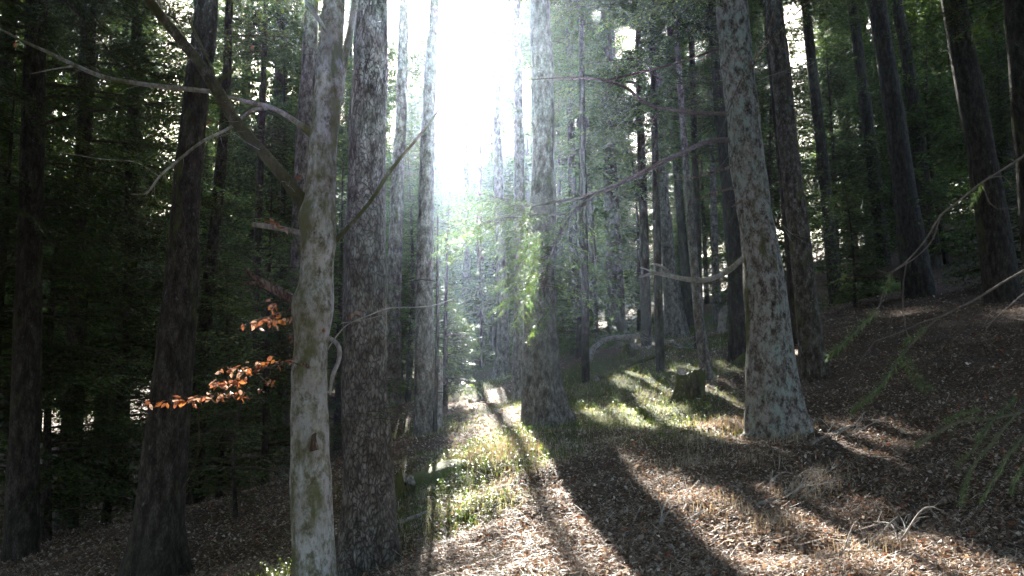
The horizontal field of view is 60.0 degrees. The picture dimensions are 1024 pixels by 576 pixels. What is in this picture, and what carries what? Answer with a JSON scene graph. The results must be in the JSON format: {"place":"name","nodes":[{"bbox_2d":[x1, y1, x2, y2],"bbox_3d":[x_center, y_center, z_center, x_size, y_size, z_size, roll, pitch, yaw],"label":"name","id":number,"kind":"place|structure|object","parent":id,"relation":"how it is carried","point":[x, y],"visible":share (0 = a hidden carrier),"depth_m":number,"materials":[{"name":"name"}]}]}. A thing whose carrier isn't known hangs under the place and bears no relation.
{"place":"outdoors","nodes":[
{"label":"outdoors","id":0,"kind":"place"},
{"bbox_2d":[18,0,966,282],"label":"sky","id":1,"kind":"structure","parent":0,"point":[446,42],"materials":[{"name":"white"}]},
{"bbox_2d":[0,206,1023,575],"bbox_3d":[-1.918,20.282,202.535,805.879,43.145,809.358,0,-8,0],"label":"ground","id":2,"kind":"structure","parent":0,"point":[730,376],"depth_m":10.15,"materials":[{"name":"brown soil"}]},
{"bbox_2d":[0,0,118,364],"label":"spruce tree","id":3,"kind":"object","parent":2,"relation":"on","point":[12,176],"visible":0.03,"depth_m":20.21,"materials":[{"name":"green plant"}]},
{"bbox_2d":[0,61,141,541],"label":"young fir","id":4,"kind":"object","parent":2,"relation":"on","point":[80,475],"visible":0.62,"depth_m":11.60,"materials":[{"name":"green plant"}]},
{"bbox_2d":[1,3,146,395],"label":"spruce tree","id":5,"kind":"object","parent":2,"relation":"on","point":[44,286],"visible":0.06,"depth_m":33.21,"materials":[{"name":"green plant"}]},
{"bbox_2d":[0,0,168,417],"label":"spruce tree","id":6,"kind":"object","parent":2,"relation":"on","point":[4,63],"visible":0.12,"depth_m":17.64,"materials":[{"name":"green plant"}]},
{"bbox_2d":[1,0,182,427],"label":"spruce tree","id":7,"kind":"object","parent":2,"relation":"on","point":[138,208],"visible":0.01,"depth_m":39.67,"materials":[{"name":"green plant"}]},
{"bbox_2d":[0,155,190,543],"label":"young fir","id":8,"kind":"object","parent":2,"relation":"on","point":[48,486],"visible":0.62,"depth_m":11.97,"materials":[{"name":"green plant"}]},
{"bbox_2d":[12,0,239,427],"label":"spruce tree","id":9,"kind":"object","parent":2,"relation":"on","point":[163,72],"visible":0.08,"depth_m":36.07,"materials":[{"name":"green plant"}]},
{"bbox_2d":[0,0,261,531],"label":"spruce tree","id":10,"kind":"object","parent":2,"relation":"on","point":[86,122],"visible":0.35,"depth_m":14.63,"materials":[{"name":"green plant"}]},
{"bbox_2d":[40,157,223,524],"bbox_3d":[-6.437,0.876,14.538,3.592,6.104,3.894,0,-8,0],"label":"young fir","id":11,"kind":"object","parent":2,"relation":"on","point":[143,341],"visible":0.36,"depth_m":14.38,"materials":[{"name":"green plant"}]},
{"bbox_2d":[11,0,255,506],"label":"spruce tree","id":12,"kind":"object","parent":2,"relation":"on","point":[132,111],"visible":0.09,"depth_m":19.23,"materials":[{"name":"green plant"}]},
{"bbox_2d":[0,0,280,561],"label":"spruce tree","id":13,"kind":"object","parent":2,"relation":"on","point":[21,536],"visible":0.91,"depth_m":10.63,"materials":[{"name":"green plant"}]},
{"bbox_2d":[87,140,280,499],"bbox_3d":[-6.657,0.581,18.168,3.989,7.604,3.942,0,-8,0],"label":"young fir","id":14,"kind":"object","parent":2,"relation":"on","point":[204,218],"visible":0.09,"depth_m":18.30,"materials":[{"name":"green plant"}]},
{"bbox_2d":[34,0,350,575],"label":"spruce tree","id":15,"kind":"object","parent":2,"relation":"on","point":[157,544],"visible":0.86,"depth_m":8.35,"materials":[{"name":"brown plant"}]},
{"bbox_2d":[135,258,281,499],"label":"young fir","id":16,"kind":"object","parent":2,"relation":"on","point":[226,315],"visible":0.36,"depth_m":15.38,"materials":[{"name":"green plant"}]},
{"bbox_2d":[135,0,298,358],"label":"spruce tree","id":17,"kind":"object","parent":2,"relation":"on","point":[267,74],"visible":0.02,"depth_m":35.85,"materials":[{"name":"green plant"}]},
{"bbox_2d":[152,15,298,429],"bbox_3d":[-8.767,-2.434,29.485,6.021,14.168,5.570,0,-8,0],"label":"young fir","id":18,"kind":"object","parent":2,"relation":"on","point":[232,221],"visible":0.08,"depth_m":29.15,"materials":[{"name":"green plant"}]},
{"bbox_2d":[0,0,451,575],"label":"beech tree","id":19,"kind":"object","parent":2,"relation":"on","point":[310,300],"visible":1,"depth_m":6.20,"materials":[{"name":"grey plant"}]},
{"bbox_2d":[186,361,289,518],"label":"young fir","id":20,"kind":"object","parent":2,"relation":"on","point":[222,440],"visible":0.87,"depth_m":10.29,"materials":[{"name":"green plant"}]},
{"bbox_2d":[176,0,322,505],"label":"spruce tree","id":21,"kind":"object","parent":2,"relation":"on","point":[214,232],"visible":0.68,"depth_m":16.36,"materials":[{"name":"brown plant"}]},
{"bbox_2d":[157,0,352,448],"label":"spruce tree","id":22,"kind":"object","parent":2,"relation":"on","point":[260,130],"visible":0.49,"depth_m":23.72,"materials":[{"name":"green plant"}]},
{"bbox_2d":[113,0,407,408],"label":"spruce tree","id":23,"kind":"object","parent":2,"relation":"on","point":[276,83],"visible":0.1,"depth_m":30.43,"materials":[{"name":"green plant"}]},
{"bbox_2d":[190,176,341,486],"bbox_3d":[-3.743,0.642,13.500,2.645,4.906,2.708,5,-10,-33],"label":"young fir","id":24,"kind":"object","parent":2,"relation":"on","point":[266,444],"visible":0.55,"depth_m":13.50,"materials":[{"name":"green plant"}]},
{"bbox_2d":[196,8,343,426],"bbox_3d":[-6.990,-2.070,26.578,5.256,12.832,5.383,0,-8,0],"label":"young fir","id":25,"kind":"object","parent":2,"relation":"on","point":[283,191],"visible":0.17,"depth_m":26.25,"materials":[{"name":"green plant"}]},
{"bbox_2d":[276,0,318,481],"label":"spruce tree","id":26,"kind":"object","parent":2,"relation":"on","point":[307,78],"visible":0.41,"depth_m":15.42,"materials":[{"name":"brown wood"}]},
{"bbox_2d":[262,26,352,399],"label":"young fir","id":27,"kind":"object","parent":2,"relation":"on","point":[346,140],"visible":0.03,"depth_m":32.06,"materials":[{"name":"green plant"}]},
{"bbox_2d":[270,152,413,452],"bbox_3d":[-2.969,0.256,15.964,2.538,5.505,2.443,0,-8,0],"label":"young fir","id":28,"kind":"object","parent":2,"relation":"on","point":[335,404],"visible":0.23,"depth_m":15.80,"materials":[{"name":"brown plant"}]},
{"bbox_2d":[329,0,410,575],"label":"spruce tree","id":29,"kind":"object","parent":2,"relation":"on","point":[367,535],"visible":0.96,"depth_m":7.47,"materials":[{"name":"brown plant"}]},
{"bbox_2d":[336,0,451,288],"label":"spruce tree","id":30,"kind":"object","parent":2,"relation":"on","point":[393,41],"visible":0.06,"depth_m":45.52,"materials":[{"name":"green plant"}]},
{"bbox_2d":[386,0,407,407],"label":"spruce tree","id":31,"kind":"object","parent":2,"relation":"on","point":[394,260],"visible":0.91,"depth_m":18.26,"materials":[{"name":"grey wood"}]},
{"bbox_2d":[337,0,461,378],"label":"spruce tree","id":32,"kind":"object","parent":2,"relation":"on","point":[396,24],"visible":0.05,"depth_m":48.77,"materials":[{"name":"green plant"}]},
{"bbox_2d":[385,87,440,386],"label":"young fir","id":33,"kind":"object","parent":2,"relation":"on","point":[405,331],"visible":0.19,"depth_m":30.84,"materials":[{"name":"green plant"}]},
{"bbox_2d":[385,152,461,403],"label":"young fir","id":34,"kind":"object","parent":2,"relation":"on","point":[411,325],"visible":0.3,"depth_m":20.25,"materials":[{"name":"green plant"}]},
{"bbox_2d":[413,0,439,437],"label":"spruce tree","id":35,"kind":"object","parent":2,"relation":"on","point":[424,375],"visible":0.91,"depth_m":13.10,"materials":[{"name":"grey wood"}]},
{"bbox_2d":[397,214,457,432],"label":"sapling","id":36,"kind":"object","parent":2,"relation":"on","point":[436,367],"visible":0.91,"depth_m":12.84,"materials":[{"name":"brown plant"}]},
{"bbox_2d":[385,31,488,298],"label":"spruce tree","id":37,"kind":"object","parent":2,"relation":"on","point":[417,75],"visible":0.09,"depth_m":42.20,"materials":[{"name":"green plant"}]},
{"bbox_2d":[387,149,487,372],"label":"young fir","id":38,"kind":"object","parent":2,"relation":"on","point":[441,198],"visible":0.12,"depth_m":34.39,"materials":[{"name":"green plant"}]},
{"bbox_2d":[406,459,470,490],"bbox_3d":[-0.629,2.008,9.638,0.826,0.302,1.513,-4,-9,26],"label":"mossy rock","id":39,"kind":"object","parent":2,"relation":"on","point":[425,475],"visible":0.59,"depth_m":9.10,"materials":[{"name":"stone"}]},
{"bbox_2d":[396,185,495,404],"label":"young fir","id":40,"kind":"object","parent":2,"relation":"on","point":[445,329],"visible":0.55,"depth_m":17.55,"materials":[{"name":"green plant"}]},
{"bbox_2d":[406,0,507,319],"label":"spruce tree","id":41,"kind":"object","parent":2,"relation":"on","point":[449,153],"visible":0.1,"depth_m":51.67,"materials":[{"name":"green plant"}]},
{"bbox_2d":[462,0,469,368],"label":"spruce tree","id":42,"kind":"object","parent":2,"relation":"on","point":[466,261],"visible":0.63,"depth_m":35.10,"materials":[{"name":"grey wood"}]},
{"bbox_2d":[434,3,505,300],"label":"spruce tree","id":43,"kind":"object","parent":2,"relation":"on","point":[452,188],"visible":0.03,"depth_m":58.11,"materials":[{"name":"green plant"}]},
{"bbox_2d":[433,128,513,366],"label":"young fir","id":44,"kind":"object","parent":2,"relation":"on","point":[472,260],"visible":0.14,"depth_m":38.31,"materials":[{"name":"green plant"}]},
{"bbox_2d":[458,0,491,363],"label":"spruce tree","id":45,"kind":"object","parent":2,"relation":"on","point":[478,139],"visible":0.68,"depth_m":37.20,"materials":[{"name":"grey wood"}]},
{"bbox_2d":[442,227,512,367],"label":"young fir","id":46,"kind":"object","parent":2,"relation":"on","point":[481,337],"visible":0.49,"depth_m":31.14,"materials":[{"name":"green plant"}]},
{"bbox_2d":[413,0,556,361],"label":"spruce tree","id":47,"kind":"object","parent":2,"relation":"on","point":[489,39],"visible":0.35,"depth_m":45.73,"materials":[{"name":"green plant"}]},
{"bbox_2d":[438,0,531,286],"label":"spruce tree","id":48,"kind":"object","parent":2,"relation":"on","point":[485,112],"visible":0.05,"depth_m":53.88,"materials":[{"name":"green plant"}]},
{"bbox_2d":[433,109,557,361],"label":"young fir","id":49,"kind":"object","parent":2,"relation":"on","point":[493,327],"visible":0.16,"depth_m":33.15,"materials":[{"name":"green plant"}]},
{"bbox_2d":[491,0,510,378],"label":"spruce tree","id":50,"kind":"object","parent":2,"relation":"on","point":[501,364],"visible":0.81,"depth_m":25.52,"materials":[{"name":"grey wood"}]},
{"bbox_2d":[0,295,1023,575],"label":"fallen twigs","id":51,"kind":"object","parent":2,"relation":"on","point":[670,565],"depth_m":6.84,"materials":[{"name":"brown wood"}]},
{"bbox_2d":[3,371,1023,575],"bbox_3d":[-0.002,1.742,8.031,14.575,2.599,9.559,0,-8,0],"label":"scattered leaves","id":52,"kind":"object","parent":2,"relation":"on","point":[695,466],"visible":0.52,"depth_m":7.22,"materials":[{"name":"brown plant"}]},
{"bbox_2d":[5,282,1022,575],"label":"grass","id":53,"kind":"structure","parent":2,"relation":"on","point":[515,404],"depth_m":10.31,"materials":[{"name":"green plant"}]},
{"bbox_2d":[511,0,530,400],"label":"spruce tree","id":54,"kind":"object","parent":2,"relation":"on","point":[519,182],"visible":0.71,"depth_m":19.45,"materials":[{"name":"grey wood"}]},
{"bbox_2d":[235,298,822,575],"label":"bilberry plants","id":55,"kind":"object","parent":2,"relation":"on","point":[505,453],"visible":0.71,"depth_m":10.52,"materials":[{"name":"green plant"}]},
{"bbox_2d":[453,68,605,352],"bbox_3d":[0.683,-2.569,30.673,4.706,10.106,5.457,6,-10,-36],"label":"young fir","id":56,"kind":"object","parent":2,"relation":"on","point":[511,165],"visible":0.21,"depth_m":30.49,"materials":[{"name":"green plant"}]},
{"bbox_2d":[518,0,577,428],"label":"spruce tree","id":57,"kind":"object","parent":2,"relation":"on","point":[543,395],"visible":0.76,"depth_m":12.02,"materials":[{"name":"grey wood"}]},
{"bbox_2d":[481,0,631,274],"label":"spruce tree","id":58,"kind":"object","parent":2,"relation":"on","point":[508,91],"visible":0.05,"depth_m":43.26,"materials":[{"name":"green plant"}]},
{"bbox_2d":[489,48,627,342],"bbox_3d":[1.875,-3.718,34.936,5.815,12.308,6.017,0,-8,0],"label":"young fir","id":59,"kind":"object","parent":2,"relation":"on","point":[563,164],"visible":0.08,"depth_m":34.51,"materials":[{"name":"green plant"}]},
{"bbox_2d":[488,0,647,354],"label":"fir tree","id":60,"kind":"object","parent":2,"relation":"on","point":[570,131],"visible":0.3,"depth_m":25.68,"materials":[{"name":"green plant"}]},
{"bbox_2d":[528,9,633,335],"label":"spruce tree","id":61,"kind":"object","parent":2,"relation":"on","point":[590,248],"visible":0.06,"depth_m":33.64,"materials":[{"name":"brown plant"}]},
{"bbox_2d":[485,0,680,384],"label":"fir tree","id":62,"kind":"object","parent":2,"relation":"on","point":[585,354],"visible":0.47,"depth_m":18.05,"materials":[{"name":"green plant"}]},
{"bbox_2d":[509,1,657,335],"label":"spruce tree","id":63,"kind":"object","parent":2,"relation":"on","point":[619,325],"visible":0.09,"depth_m":27.34,"materials":[{"name":"brown plant"}]},
{"bbox_2d":[526,12,649,296],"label":"spruce tree","id":64,"kind":"object","parent":2,"relation":"on","point":[577,120],"visible":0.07,"depth_m":48.15,"materials":[{"name":"green plant"}]},
{"bbox_2d":[556,139,639,359],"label":"young fir","id":65,"kind":"object","parent":2,"relation":"on","point":[573,309],"visible":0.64,"depth_m":22.16,"materials":[{"name":"green plant"}]},
{"bbox_2d":[557,179,639,349],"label":"young fir","id":66,"kind":"object","parent":2,"relation":"on","point":[603,257],"visible":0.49,"depth_m":25.26,"materials":[{"name":"green plant"}]},
{"bbox_2d":[568,10,667,302],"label":"spruce tree","id":67,"kind":"object","parent":2,"relation":"on","point":[616,45],"visible":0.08,"depth_m":61.13,"materials":[{"name":"green plant"}]},
{"bbox_2d":[428,0,815,438],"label":"fir tree","id":68,"kind":"object","parent":2,"relation":"on","point":[774,400],"visible":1,"depth_m":10.20,"materials":[{"name":"grey plant"}]},
{"bbox_2d":[530,0,720,347],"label":"fir tree","id":69,"kind":"object","parent":2,"relation":"on","point":[645,290],"visible":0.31,"depth_m":20.43,"materials":[{"name":"green plant"}]},
{"bbox_2d":[594,61,663,316],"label":"spruce tree","id":70,"kind":"object","parent":2,"relation":"on","point":[633,254],"visible":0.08,"depth_m":53.09,"materials":[{"name":"green plant"}]},
{"bbox_2d":[559,0,709,336],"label":"spruce tree","id":71,"kind":"object","parent":2,"relation":"on","point":[675,322],"visible":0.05,"depth_m":26.17,"materials":[{"name":"grey wood"}]},
{"bbox_2d":[591,133,679,330],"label":"young fir","id":72,"kind":"object","parent":2,"relation":"on","point":[634,275],"visible":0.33,"depth_m":29.33,"materials":[{"name":"green plant"}]},
{"bbox_2d":[523,0,794,373],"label":"fir tree","id":73,"kind":"object","parent":2,"relation":"on","point":[658,291],"visible":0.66,"depth_m":16.36,"materials":[{"name":"green plant"}]},
{"bbox_2d":[567,0,766,381],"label":"fir tree","id":74,"kind":"object","parent":2,"relation":"on","point":[704,359],"visible":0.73,"depth_m":14.79,"materials":[{"name":"grey plant"}]},
{"bbox_2d":[433,414,920,561],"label":"dry grass","id":75,"kind":"structure","parent":2,"relation":"on","point":[796,437],"depth_m":8.95,"materials":[{"name":"beige plant"}]},
{"bbox_2d":[666,20,708,326],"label":"spruce tree","id":76,"kind":"object","parent":2,"relation":"on","point":[686,290],"visible":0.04,"depth_m":27.85,"materials":[{"name":"grey plant"}]},
{"bbox_2d":[669,366,705,402],"bbox_3d":[2.611,1.460,13.085,0.538,0.618,0.536,-5,-9,31],"label":"tree stump","id":77,"kind":"object","parent":2,"relation":"on","point":[686,382],"visible":0.77,"depth_m":12.89,"materials":[{"name":"brown wood"}]},
{"bbox_2d":[566,0,813,363],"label":"fir tree","id":78,"kind":"object","parent":2,"relation":"on","point":[736,333],"visible":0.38,"depth_m":16.22,"materials":[{"name":"brown plant"}]},
{"bbox_2d":[668,106,727,304],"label":"young fir","id":79,"kind":"object","parent":2,"relation":"on","point":[705,246],"visible":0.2,"depth_m":31.44,"materials":[{"name":"green plant"}]},
{"bbox_2d":[595,0,816,348],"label":"fir tree","id":80,"kind":"object","parent":2,"relation":"on","point":[695,172],"visible":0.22,"depth_m":18.90,"materials":[{"name":"green plant"}]},
{"bbox_2d":[664,1,761,323],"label":"spruce tree","id":81,"kind":"object","parent":2,"relation":"on","point":[714,236],"visible":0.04,"depth_m":27.43,"materials":[{"name":"grey wood"}]},
{"bbox_2d":[667,0,820,226],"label":"spruce tree","id":82,"kind":"object","parent":2,"relation":"on","point":[754,49],"visible":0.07,"depth_m":36.86,"materials":[{"name":"green plant"}]},
{"bbox_2d":[685,0,854,345],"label":"spruce tree","id":83,"kind":"object","parent":2,"relation":"on","point":[790,280],"visible":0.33,"depth_m":17.05,"materials":[{"name":"brown plant"}]},
{"bbox_2d":[702,47,847,313],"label":"young fir","id":84,"kind":"object","parent":2,"relation":"on","point":[769,154],"visible":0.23,"depth_m":21.30,"materials":[{"name":"green plant"}]},
{"bbox_2d":[753,0,830,383],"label":"fir tree","id":85,"kind":"object","parent":2,"relation":"on","point":[812,365],"visible":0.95,"depth_m":13.17,"materials":[{"name":"brown plant"}]},
{"bbox_2d":[760,459,848,498],"bbox_3d":[2.459,1.571,7.383,0.692,0.306,0.766,-5,-9,31],"label":"dead branch","id":86,"kind":"object","parent":2,"relation":"on","point":[795,490],"visible":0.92,"depth_m":7.22,"materials":[{"name":"brown wood"}]},
{"bbox_2d":[750,0,905,303],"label":"spruce tree","id":87,"kind":"object","parent":2,"relation":"on","point":[814,89],"visible":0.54,"depth_m":24.79,"materials":[{"name":"brown plant"}]},
{"bbox_2d":[777,37,897,273],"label":"young fir","id":88,"kind":"object","parent":2,"relation":"on","point":[834,167],"visible":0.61,"depth_m":27.54,"materials":[{"name":"green plant"}]},
{"bbox_2d":[765,0,941,242],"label":"spruce tree","id":89,"kind":"object","parent":2,"relation":"on","point":[824,97],"visible":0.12,"depth_m":39.93,"materials":[{"name":"green plant"}]},
{"bbox_2d":[814,0,893,267],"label":"spruce tree","id":90,"kind":"object","parent":2,"relation":"on","point":[865,108],"visible":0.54,"depth_m":27.92,"materials":[{"name":"brown plant"}]},
{"bbox_2d":[810,174,902,306],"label":"young fir","id":91,"kind":"object","parent":2,"relation":"on","point":[853,270],"visible":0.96,"depth_m":22.28,"materials":[{"name":"green plant"}]},
{"bbox_2d":[796,492,957,553],"bbox_3d":[2.617,1.658,6.297,1.669,0.338,0.096,5,-9,-29],"label":"fallen branch","id":92,"kind":"object","parent":2,"relation":"on","point":[948,498],"visible":0.62,"depth_m":6.34,"materials":[{"name":"brown wood"}]},
{"bbox_2d":[764,0,1015,236],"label":"spruce tree","id":93,"kind":"object","parent":2,"relation":"on","point":[832,71],"visible":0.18,"depth_m":34.59,"materials":[{"name":"green plant"}]},
{"bbox_2d":[832,3,961,248],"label":"young fir","id":94,"kind":"object","parent":2,"relation":"on","point":[877,97],"visible":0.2,"depth_m":29.94,"materials":[{"name":"green plant"}]},
{"bbox_2d":[869,0,936,298],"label":"spruce tree","id":95,"kind":"object","parent":2,"relation":"on","point":[919,278],"visible":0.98,"depth_m":22.45,"materials":[{"name":"brown plant"}]},
{"bbox_2d":[891,0,942,269],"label":"spruce tree","id":96,"kind":"object","parent":2,"relation":"on","point":[911,94],"visible":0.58,"depth_m":25.83,"materials":[{"name":"brown plant"}]},
{"bbox_2d":[831,0,1023,284],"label":"spruce tree","id":97,"kind":"object","parent":2,"relation":"on","point":[1013,15],"visible":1,"depth_m":13.53,"materials":[{"name":"green plant"}]},
{"bbox_2d":[859,13,1008,263],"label":"young fir","id":98,"kind":"object","parent":2,"relation":"on","point":[935,186],"visible":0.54,"depth_m":25.54,"materials":[{"name":"green plant"}]},
{"bbox_2d":[875,0,1017,207],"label":"spruce tree","id":99,"kind":"object","parent":2,"relation":"on","point":[1002,45],"visible":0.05,"depth_m":31.36,"materials":[{"name":"green plant"}]},
{"bbox_2d":[901,0,1004,56],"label":"spruce tree","id":100,"kind":"object","parent":2,"relation":"on","point":[990,15],"visible":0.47,"depth_m":19.79,"materials":[{"name":"green plant"}]},
{"bbox_2d":[909,15,1022,288],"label":"young fir","id":101,"kind":"object","parent":2,"relation":"on","point":[999,132],"visible":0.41,"depth_m":20.44,"materials":[{"name":"green plant"}]},
{"bbox_2d":[941,0,1022,302],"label":"spruce tree","id":102,"kind":"object","parent":2,"relation":"on","point":[997,257],"visible":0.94,"depth_m":17.31,"materials":[{"name":"brown plant"}]},
{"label":"spruce tree","id":103,"kind":"object","parent":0,"visible":0},
{"bbox_2d":[824,155,1023,362],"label":"fir branch","id":104,"kind":"object","parent":103,"relation":"attached to","point":[838,348],"visible":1,"depth_m":2.94,"materials":[{"name":"green wood"}]},
{"bbox_2d":[849,269,1023,418],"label":"fir branch","id":105,"kind":"object","parent":103,"relation":"attached to","point":[900,358],"visible":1,"depth_m":2.80,"materials":[{"name":"green wood"}]},
{"bbox_2d":[913,394,1023,506],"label":"fir branch","id":106,"kind":"object","parent":103,"relation":"attached to","point":[1011,415],"visible":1,"depth_m":5.12,"materials":[{"name":"green wood"}]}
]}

